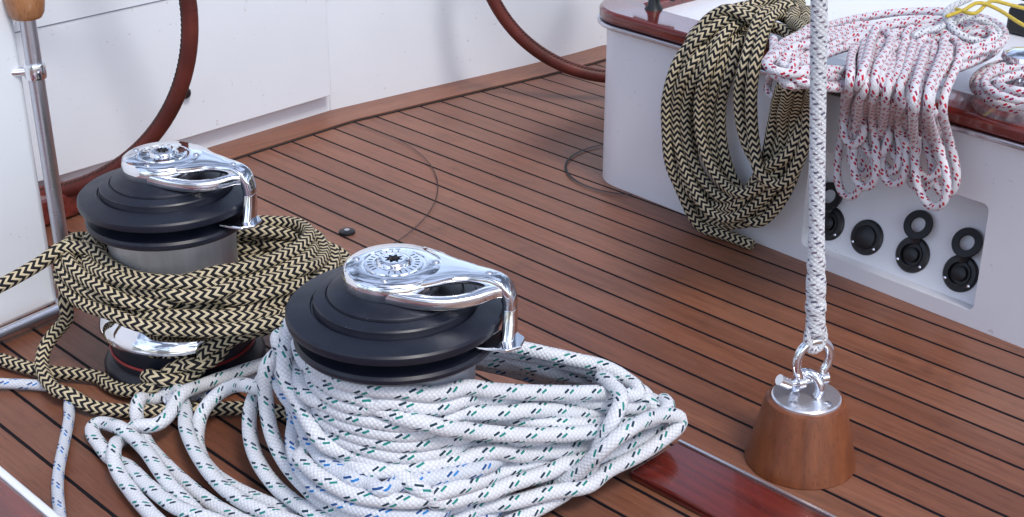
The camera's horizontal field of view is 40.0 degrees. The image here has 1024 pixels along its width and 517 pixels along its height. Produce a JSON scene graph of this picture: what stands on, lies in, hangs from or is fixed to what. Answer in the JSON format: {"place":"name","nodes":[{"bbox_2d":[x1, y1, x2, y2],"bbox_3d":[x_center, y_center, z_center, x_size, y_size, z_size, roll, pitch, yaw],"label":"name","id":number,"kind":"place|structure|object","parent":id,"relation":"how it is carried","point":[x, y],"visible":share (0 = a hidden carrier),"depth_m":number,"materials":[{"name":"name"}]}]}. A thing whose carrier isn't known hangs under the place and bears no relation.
{"place":"outdoors","nodes":[
{"label":"outdoors","id":0,"kind":"place"},
{"bbox_2d":[339,227,354,235],"bbox_3d":[-0.306,-0.051,2.606,0.030,0.008,0.030,0,25,0],"label":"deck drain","id":1,"kind":"object","parent":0,"point":[347,231],"visible":1,"depth_m":2.60,"materials":[{"name":"black plastic"}]},
{"bbox_2d":[0,61,1023,516],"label":"deck","id":2,"kind":"structure","parent":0,"point":[704,331],"depth_m":2.29,"materials":[{"name":"brown wood"}]},
{"bbox_2d":[0,0,55,326],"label":"helm seat moulding","id":3,"kind":"object","parent":2,"relation":"on","point":[23,238],"visible":0.98,"depth_m":2.24,"materials":[{"name":"white plastic"}]},
{"bbox_2d":[0,303,59,342],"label":"deck rail","id":4,"kind":"object","parent":2,"relation":"on","point":[27,323],"visible":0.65,"depth_m":2.25,"materials":[{"name":"grey metal"}]},
{"bbox_2d":[0,466,60,516],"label":"side coaming","id":5,"kind":"object","parent":2,"relation":"on","point":[18,498],"depth_m":1.78,"materials":[{"name":"brown wood"}]},
{"bbox_2d":[0,378,74,516],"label":"rope","id":6,"kind":"object","parent":2,"relation":"on","point":[57,491],"visible":0.77,"depth_m":1.94,"materials":[{"name":"white fabric"}]},
{"bbox_2d":[3,0,75,307],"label":"grab pole","id":7,"kind":"object","parent":2,"relation":"on","point":[26,14],"visible":0.74,"depth_m":2.19,"materials":[{"name":"grey metal"}]},
{"bbox_2d":[40,180,78,225],"bbox_3d":[-0.910,-0.085,2.619,0.070,0.052,0.218,19,32,35],"label":"mahogany step","id":8,"kind":"object","parent":2,"relation":"on","point":[70,207],"visible":0.21,"depth_m":2.65,"materials":[{"name":"brown wood"}]},
{"bbox_2d":[77,141,265,383],"bbox_3d":[-0.503,0.002,2.099,0.255,0.350,0.255,-9,27,-18],"label":"winch","id":9,"kind":"object","parent":2,"relation":"on","point":[170,207],"visible":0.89,"depth_m":2.00,"materials":[{"name":"black"}]},
{"bbox_2d":[0,215,350,420],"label":"rope","id":10,"kind":"object","parent":9,"relation":"attached to","point":[227,307],"visible":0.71,"depth_m":2.02,"materials":[{"name":"beige fabric"}]},
{"bbox_2d":[14,0,330,185],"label":"cockpit locker wall","id":11,"kind":"structure","parent":2,"relation":"on","point":[260,65],"depth_m":2.83,"materials":[{"name":"grey"}]},
{"bbox_2d":[13,0,198,196],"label":"steering wheel","id":12,"kind":"object","parent":11,"relation":"attached to","point":[160,125],"visible":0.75,"depth_m":2.56,"materials":[{"name":"brown wood"}]},
{"bbox_2d":[163,367,604,516],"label":"rope","id":13,"kind":"object","parent":2,"relation":"on","point":[375,487],"visible":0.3,"depth_m":1.70,"materials":[{"name":"white fabric"}]},
{"bbox_2d":[85,318,687,516],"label":"rope","id":14,"kind":"object","parent":2,"relation":"on","point":[569,428],"visible":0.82,"depth_m":1.77,"materials":[{"name":"white fabric"}]},
{"bbox_2d":[349,122,437,242],"bbox_3d":[-0.619,-0.133,2.777,0.946,0.001,0.946,0,25,0],"label":"circular deck seam","id":15,"kind":"object","parent":2,"relation":"on","point":[435,175],"visible":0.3,"depth_m":2.82,"materials":[{"name":"black"}]},
{"bbox_2d":[285,243,524,507],"bbox_3d":[-0.143,0.157,1.772,0.269,0.350,0.269,-14,29,-26],"label":"winch","id":16,"kind":"object","parent":2,"relation":"on","point":[392,315],"visible":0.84,"depth_m":1.66,"materials":[{"name":"black"}]},
{"bbox_2d":[207,45,605,158],"bbox_3d":[-0.094,-0.300,3.134,4.347,0.006,0.686,-15,29,-28],"label":"margin board","id":17,"kind":"object","parent":2,"relation":"on","point":[244,145],"visible":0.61,"depth_m":3.24,"materials":[{"name":"brown wood"}]},
{"bbox_2d":[232,59,605,159],"bbox_3d":[-0.092,-0.297,3.131,4.346,0.004,0.690,-15,29,-28],"label":"margin board seam","id":18,"kind":"object","parent":2,"relation":"on","point":[290,141],"visible":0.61,"depth_m":3.21,"materials":[{"name":"black"}]},
{"bbox_2d":[326,0,606,109],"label":"cockpit side wall","id":19,"kind":"structure","parent":2,"relation":"on","point":[379,49],"depth_m":3.32,"materials":[{"name":"white plastic"}]},
{"bbox_2d":[564,144,631,194],"bbox_3d":[0.172,-0.186,2.889,0.127,0.001,0.288,0,25,0],"label":"corner seam","id":20,"kind":"object","parent":2,"relation":"on","point":[566,162],"visible":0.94,"depth_m":2.86,"materials":[{"name":"black"}]},
{"bbox_2d":[630,439,836,516],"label":"hatch beam","id":21,"kind":"structure","parent":2,"relation":"on","point":[702,483],"depth_m":1.85,"materials":[{"name":"brown wood"}]},
{"bbox_2d":[744,368,855,489],"bbox_3d":[0.396,0.211,1.901,0.151,0.142,0.151,0,25,0],"label":"padeye block","id":22,"kind":"object","parent":2,"relation":"on","point":[800,439],"depth_m":1.86,"materials":[{"name":"brown wood"}]},
{"bbox_2d":[775,338,834,389],"bbox_3d":[0.389,0.138,1.862,0.086,0.075,0.020,-9,27,-19],"label":"shackle","id":23,"kind":"object","parent":22,"relation":"attached to","point":[799,380],"visible":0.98,"depth_m":1.86,"materials":[{"name":"silver metal"}]},
{"bbox_2d":[803,0,827,353],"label":"rope","id":24,"kind":"object","parent":23,"relation":"attached to","point":[815,310],"visible":1,"depth_m":1.75,"materials":[{"name":"white fabric"}]},
{"bbox_2d":[597,0,1023,347],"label":"cockpit console","id":25,"kind":"object","parent":2,"relation":"on","point":[643,46],"visible":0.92,"depth_m":2.42,"materials":[{"name":"white plastic"}]},
{"bbox_2d":[486,0,605,82],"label":"steering wheel","id":26,"kind":"object","parent":25,"relation":"attached to","point":[519,35],"visible":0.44,"depth_m":3.20,"materials":[{"name":"brown wood"}]},
{"bbox_2d":[644,0,674,10],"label":"dark cleat","id":27,"kind":"object","parent":25,"relation":"on","point":[653,5],"visible":1,"depth_m":2.66,"materials":[{"name":"black metal"}]},
{"bbox_2d":[661,0,809,249],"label":"rope","id":28,"kind":"object","parent":25,"relation":"hanging from","point":[709,62],"visible":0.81,"depth_m":2.46,"materials":[{"name":"beige fabric"}]},
{"bbox_2d":[825,182,844,240],"bbox_3d":[0.559,-0.082,2.473,0.038,0.098,0.067,-14,29,-26],"label":"power socket","id":29,"kind":"object","parent":25,"relation":"attached to","point":[834,222],"depth_m":2.46,"materials":[{"name":"black plastic"}]},
{"bbox_2d":[850,219,883,254],"bbox_3d":[0.610,-0.036,2.423,0.030,0.059,0.062,-21,33,-37],"label":"power socket","id":30,"kind":"object","parent":25,"relation":"attached to","point":[867,237],"depth_m":2.41,"materials":[{"name":"black plastic"}]},
{"bbox_2d":[761,7,1008,210],"bbox_3d":[0.573,-0.248,2.277,0.360,0.323,0.721,14,29,27],"label":"rope","id":31,"kind":"object","parent":25,"relation":"on","point":[885,80],"visible":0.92,"depth_m":2.15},
{"bbox_2d":[911,0,1002,43],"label":"rope","id":32,"kind":"object","parent":31,"relation":"on","point":[950,24],"visible":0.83,"depth_m":2.24,"materials":[{"name":"white fabric"}]},
{"bbox_2d":[945,0,1023,26],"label":"rope","id":33,"kind":"object","parent":32,"relation":"on","point":[983,7],"visible":1,"depth_m":2.28,"materials":[{"name":"yellow fabric"}]},
{"bbox_2d":[895,210,932,272],"bbox_3d":[0.677,-0.028,2.357,0.041,0.103,0.062,-20,32,-35],"label":"button","id":34,"kind":"object","parent":25,"relation":"attached to","point":[912,254],"depth_m":2.35,"materials":[{"name":"black plastic"}]},
{"bbox_2d":[942,227,982,291],"bbox_3d":[0.738,0.003,2.296,0.041,0.104,0.062,-20,32,-35],"label":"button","id":35,"kind":"object","parent":25,"relation":"attached to","point":[960,273],"depth_m":2.29,"materials":[{"name":"black plastic"}]},
{"bbox_2d":[969,59,1023,114],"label":"rope","id":36,"kind":"object","parent":25,"relation":"on","point":[1003,96],"visible":0.94,"depth_m":2.11,"materials":[{"name":"white fabric"}]},
{"bbox_2d":[990,47,1023,87],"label":"chrome fairlead","id":37,"kind":"object","parent":25,"relation":"on","point":[1012,55],"visible":0.54,"depth_m":2.22,"materials":[{"name":"silver metal"}]},
{"bbox_2d":[1006,0,1023,35],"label":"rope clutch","id":38,"kind":"object","parent":25,"relation":"on","point":[1013,27],"visible":0.66,"depth_m":2.58,"materials":[{"name":"black plastic"}]}
]}

